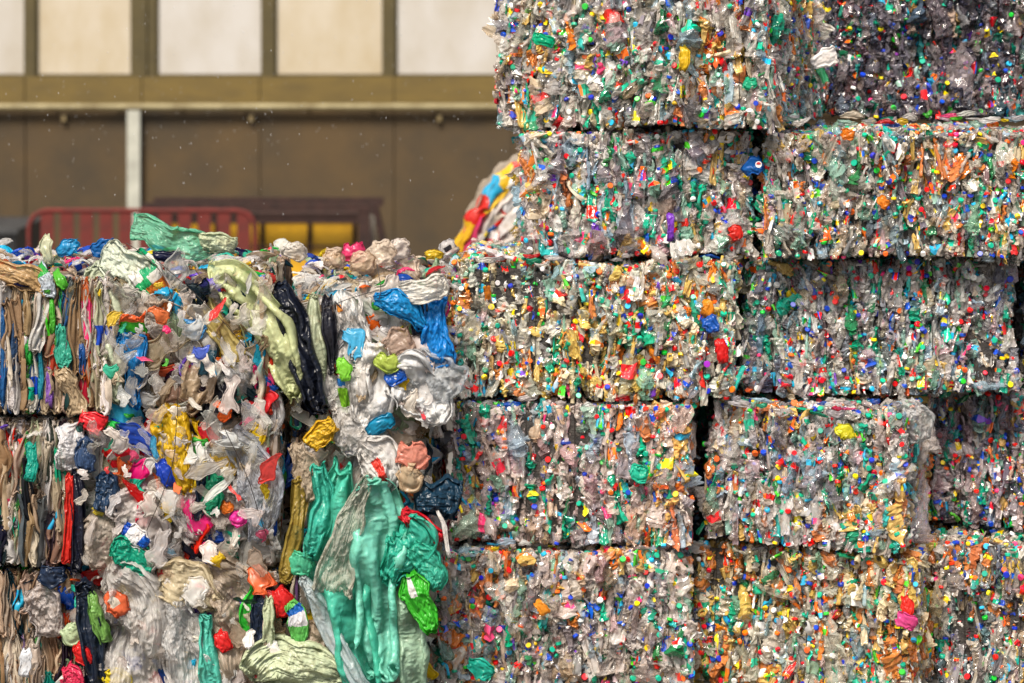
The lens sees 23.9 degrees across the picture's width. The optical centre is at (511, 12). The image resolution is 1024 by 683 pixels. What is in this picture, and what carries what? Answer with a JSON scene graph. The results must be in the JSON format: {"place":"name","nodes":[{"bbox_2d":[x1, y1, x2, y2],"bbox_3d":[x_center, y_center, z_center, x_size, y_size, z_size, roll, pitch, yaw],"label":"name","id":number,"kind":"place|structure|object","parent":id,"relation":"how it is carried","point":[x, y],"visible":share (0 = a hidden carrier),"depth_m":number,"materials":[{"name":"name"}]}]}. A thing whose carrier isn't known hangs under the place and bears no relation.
{"place":"outdoors","nodes":[
{"label":"outdoors","id":0,"kind":"place"},
{"bbox_2d":[0,0,1023,264],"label":"industrial hall","id":1,"kind":"structure","parent":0,"point":[122,102],"depth_m":36.00,"materials":[{"name":"brown paint"}]},
{"bbox_2d":[0,0,24,76],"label":"window","id":2,"kind":"structure","parent":1,"relation":"in","point":[12,12],"depth_m":36.05,"materials":[{"name":"white glass"}]},
{"bbox_2d":[36,0,131,76],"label":"window","id":3,"kind":"structure","parent":1,"relation":"in","point":[75,38],"depth_m":36.05,"materials":[{"name":"beige glass"}]},
{"bbox_2d":[156,0,262,76],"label":"window","id":4,"kind":"structure","parent":1,"relation":"in","point":[195,38],"depth_m":36.05,"materials":[{"name":"white glass"}]},
{"bbox_2d":[275,0,383,76],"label":"window","id":5,"kind":"structure","parent":1,"relation":"in","point":[314,38],"depth_m":36.05,"materials":[{"name":"beige glass"}]},
{"bbox_2d":[395,0,502,76],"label":"window","id":6,"kind":"structure","parent":1,"relation":"in","point":[434,38],"depth_m":36.05,"materials":[{"name":"white glass"}]},
{"bbox_2d":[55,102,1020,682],"bbox_3d":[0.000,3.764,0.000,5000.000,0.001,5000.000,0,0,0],"label":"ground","id":7,"kind":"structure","parent":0,"point":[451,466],"depth_m":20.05,"materials":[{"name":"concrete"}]},
{"bbox_2d":[0,217,40,259],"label":"waste skip","id":8,"kind":"object","parent":7,"relation":"on","point":[12,233],"visible":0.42,"depth_m":33.61,"materials":[{"name":"grey metal"}]},
{"bbox_2d":[26,208,257,271],"bbox_3d":[-4.744,3.123,31.000,2.964,1.233,0.728,0,0,0],"label":"crowd barrier","id":9,"kind":"object","parent":7,"relation":"on","point":[244,218],"visible":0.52,"depth_m":30.99,"materials":[{"name":"red paint"}]},
{"bbox_2d":[0,543,291,682],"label":"plastic film bale","id":10,"kind":"object","parent":7,"relation":"on","point":[178,617],"visible":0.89,"depth_m":12.88},
{"bbox_2d":[0,392,291,575],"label":"plastic film bale","id":11,"kind":"object","parent":10,"relation":"on","point":[85,489],"visible":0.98,"depth_m":12.93,"materials":[{"name":"plastic"}]},
{"bbox_2d":[0,238,329,435],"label":"plastic film bale","id":12,"kind":"object","parent":11,"relation":"on","point":[116,330],"visible":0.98,"depth_m":12.95,"materials":[{"name":"plastic"}]},
{"bbox_2d":[39,233,54,266],"bbox_3d":[-2.563,1.309,13.315,0.081,0.185,0.070,0,0,0],"label":"plastic wad","id":13,"kind":"object","parent":12,"relation":"on","point":[45,244],"visible":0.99,"depth_m":13.29,"materials":[{"name":"white plastic"}]},
{"bbox_2d":[56,238,80,256],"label":"plastic wad","id":14,"kind":"object","parent":12,"relation":"on","point":[68,247],"visible":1,"depth_m":13.35,"materials":[{"name":"blue plastic"}]},
{"bbox_2d":[90,238,113,257],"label":"plastic wad","id":15,"kind":"object","parent":12,"relation":"on","point":[96,248],"visible":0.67,"depth_m":13.34,"materials":[{"name":"blue plastic"}]},
{"bbox_2d":[152,251,181,261],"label":"plastic wad","id":16,"kind":"object","parent":12,"relation":"on","point":[163,256],"visible":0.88,"depth_m":13.19,"materials":[{"name":"blue plastic"}]},
{"bbox_2d":[130,212,214,263],"bbox_3d":[-1.905,1.267,13.584,0.492,0.280,0.203,0,0,0],"label":"plastic sheet","id":17,"kind":"object","parent":12,"relation":"on","point":[154,233],"visible":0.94,"depth_m":13.55,"materials":[{"name":"green plastic"}]},
{"bbox_2d":[198,232,237,253],"bbox_3d":[-1.651,1.298,13.612,0.234,0.133,0.118,0,0,-14],"label":"plastic sheet","id":18,"kind":"object","parent":12,"relation":"on","point":[217,242],"visible":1,"depth_m":13.58,"materials":[{"name":"beige plastic"}]},
{"bbox_2d":[143,197,385,275],"bbox_3d":[-3.245,3.164,32.968,3.422,1.213,1.063,0,0,0],"label":"steel frame","id":19,"kind":"object","parent":7,"relation":"on","point":[368,210],"visible":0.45,"depth_m":32.52,"materials":[{"name":"brown metal"}]},
{"bbox_2d":[172,211,357,276],"bbox_3d":[-3.407,3.216,33.085,2.638,0.988,0.630,0,0,0],"label":"yellow container","id":20,"kind":"object","parent":7,"relation":"on","point":[316,239],"visible":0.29,"depth_m":32.85,"materials":[{"name":"metal"}]},
{"bbox_2d":[239,547,443,682],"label":"plastic film bale","id":21,"kind":"object","parent":7,"relation":"on","point":[305,639],"visible":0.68,"depth_m":12.84},
{"bbox_2d":[279,414,463,682],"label":"plastic film bale","id":22,"kind":"object","parent":21,"relation":"on","point":[368,528],"visible":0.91,"depth_m":12.84},
{"bbox_2d":[289,249,461,457],"bbox_3d":[-0.759,1.869,13.648,1.092,1.037,1.622,0,0,0],"label":"plastic film bale","id":23,"kind":"object","parent":22,"relation":"on","point":[385,351],"visible":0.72,"depth_m":12.93,"materials":[{"name":"plastic"}]},
{"bbox_2d":[280,241,307,262],"bbox_3d":[-1.218,1.339,13.500,0.154,0.119,0.072,0,0,0],"label":"plastic wad","id":24,"kind":"object","parent":23,"relation":"on","point":[296,251],"visible":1,"depth_m":13.48,"materials":[{"name":"white plastic"}]},
{"bbox_2d":[323,247,346,268],"bbox_3d":[-0.984,1.365,13.428,0.134,0.124,0.090,0,0,0],"label":"plastic wad","id":25,"kind":"object","parent":23,"relation":"on","point":[334,256],"visible":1,"depth_m":13.41,"materials":[{"name":"beige plastic"}]},
{"bbox_2d":[342,241,365,261],"bbox_3d":[-0.883,1.342,13.518,0.149,0.123,0.079,0,0,0],"label":"plastic wad","id":26,"kind":"object","parent":23,"relation":"on","point":[348,250],"visible":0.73,"depth_m":13.50,"materials":[{"name":"pink plastic"}]},
{"bbox_2d":[348,250,376,274],"bbox_3d":[-0.825,1.384,13.357,0.163,0.146,0.102,0,0,0],"label":"plastic wad","id":27,"kind":"object","parent":23,"relation":"on","point":[361,262],"visible":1,"depth_m":13.33,"materials":[{"name":"beige plastic"}]},
{"bbox_2d":[366,239,397,266],"bbox_3d":[-0.725,1.334,13.381,0.185,0.161,0.101,0,0,0],"label":"plastic wad","id":28,"kind":"object","parent":23,"relation":"on","point":[384,252],"visible":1,"depth_m":13.36,"materials":[{"name":"white plastic"}]},
{"bbox_2d":[393,254,421,281],"bbox_3d":[-0.585,1.433,13.525,0.162,0.153,0.103,0,0,0],"label":"plastic wad","id":29,"kind":"object","parent":23,"relation":"on","point":[413,262],"visible":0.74,"depth_m":13.50,"materials":[{"name":"white plastic"}]},
{"bbox_2d":[391,238,411,259],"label":"plastic wad","id":30,"kind":"object","parent":29,"relation":"on","point":[402,247],"visible":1,"depth_m":13.46,"materials":[{"name":"white plastic"}]},
{"bbox_2d":[424,249,444,259],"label":"plastic wad","id":31,"kind":"object","parent":23,"relation":"on","point":[433,254],"visible":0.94,"depth_m":13.69,"materials":[{"name":"yellow plastic"}]},
{"bbox_2d":[438,238,459,260],"bbox_3d":[-0.357,1.365,13.899,0.137,0.129,0.068,0,0,-12],"label":"plastic wad","id":32,"kind":"object","parent":23,"relation":"on","point":[449,248],"visible":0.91,"depth_m":13.88,"materials":[{"name":"white plastic"}]},
{"bbox_2d":[429,531,701,682],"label":"plastic bottle bale","id":33,"kind":"object","parent":7,"relation":"on","point":[541,609],"visible":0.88,"depth_m":13.35,"materials":[{"name":"plastic"}]},
{"bbox_2d":[449,385,698,551],"bbox_3d":[0.370,2.547,13.931,1.470,0.871,1.443,0,0,4],"label":"plastic bottle bale","id":34,"kind":"object","parent":33,"relation":"on","point":[619,467],"visible":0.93,"depth_m":13.41,"materials":[{"name":"plastic"}]},
{"bbox_2d":[446,240,747,404],"bbox_3d":[0.499,1.759,13.980,1.757,0.856,1.407,0,0,5],"label":"plastic bottle bale","id":35,"kind":"object","parent":34,"relation":"on","point":[607,328],"visible":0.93,"depth_m":13.43,"materials":[{"name":"plastic"}]},
{"bbox_2d":[476,244,516,261],"bbox_3d":[-0.086,1.342,13.499,0.228,0.104,0.089,0,0,0],"label":"crushed bottle","id":36,"kind":"object","parent":35,"relation":"on","point":[490,251],"visible":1,"depth_m":13.48,"materials":[{"name":"plastic"}]},
{"bbox_2d":[505,119,764,259],"bbox_3d":[0.705,1.007,14.025,1.497,0.790,1.454,0,0,1],"label":"plastic bottle bale","id":37,"kind":"object","parent":35,"relation":"on","point":[652,191],"visible":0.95,"depth_m":13.48,"materials":[{"name":"plastic"}]},
{"bbox_2d":[486,0,838,131],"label":"plastic bottle bale","id":38,"kind":"object","parent":37,"relation":"on","point":[703,64],"visible":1,"depth_m":13.44,"materials":[{"name":"plastic"}]},
{"bbox_2d":[670,238,700,261],"bbox_3d":[0.955,1.312,13.329,0.170,0.131,0.071,0,0,0],"label":"crushed bottle","id":39,"kind":"object","parent":35,"relation":"on","point":[682,248],"visible":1,"depth_m":13.31,"materials":[{"name":"plastic"}]},
{"bbox_2d":[691,519,947,682],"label":"plastic bottle bale","id":40,"kind":"object","parent":7,"relation":"on","point":[769,612],"visible":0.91,"depth_m":13.42,"materials":[{"name":"plastic"}]},
{"bbox_2d":[695,382,937,553],"bbox_3d":[1.773,2.535,13.767,1.392,0.902,1.522,0,0,19],"label":"plastic bottle bale","id":41,"kind":"object","parent":40,"relation":"on","point":[849,471],"visible":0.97,"depth_m":13.36,"materials":[{"name":"plastic"}]},
{"bbox_2d":[730,241,1022,399],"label":"plastic bottle bale","id":42,"kind":"object","parent":41,"relation":"on","point":[940,321],"visible":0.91,"depth_m":13.60,"materials":[{"name":"plastic"}]},
{"bbox_2d":[745,109,1023,264],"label":"plastic bottle bale","id":43,"kind":"object","parent":42,"relation":"on","point":[901,187],"visible":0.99,"depth_m":13.38,"materials":[{"name":"plastic"}]},
{"bbox_2d":[816,0,1023,123],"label":"plastic bottle bale","id":44,"kind":"object","parent":43,"relation":"on","point":[898,59],"visible":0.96,"depth_m":14.60,"materials":[{"name":"plastic"}]},
{"bbox_2d":[931,515,1023,682],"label":"plastic bottle bale","id":45,"kind":"object","parent":7,"relation":"on","point":[978,568],"visible":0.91,"depth_m":13.56,"materials":[{"name":"plastic"}]},
{"bbox_2d":[929,377,1023,528],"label":"plastic bottle bale","id":46,"kind":"object","parent":45,"relation":"on","point":[978,456],"visible":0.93,"depth_m":13.91,"materials":[{"name":"plastic"}]},
{"bbox_2d":[1009,255,1023,379],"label":"plastic bottle bale","id":47,"kind":"object","parent":46,"relation":"on","point":[1017,316],"visible":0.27,"depth_m":14.16,"materials":[{"name":"plastic"}]},
{"bbox_2d":[688,481,959,617],"bbox_3d":[1.901,3.366,15.362,2.563,0.885,1.151,0,0,0],"label":"plastic bottle bale","id":48,"kind":"object","parent":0,"point":[698,503],"visible":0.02,"depth_m":14.97,"materials":[{"name":"plastic"}]},
{"bbox_2d":[688,383,940,484],"bbox_3d":[1.933,2.557,15.368,2.555,0.863,1.084,0,0,0],"label":"plastic bottle bale","id":49,"kind":"object","parent":48,"relation":"on","point":[705,411],"visible":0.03,"depth_m":14.93,"materials":[{"name":"plastic"}]},
{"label":"plastic film bale","id":50,"kind":"object","parent":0,"visible":0},
{"bbox_2d":[450,153,534,263],"bbox_3d":[0.282,1.629,19.524,1.551,1.048,1.450,0,0,0],"label":"plastic film bale","id":51,"kind":"object","parent":50,"relation":"on","point":[492,212],"visible":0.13,"depth_m":18.86}
]}

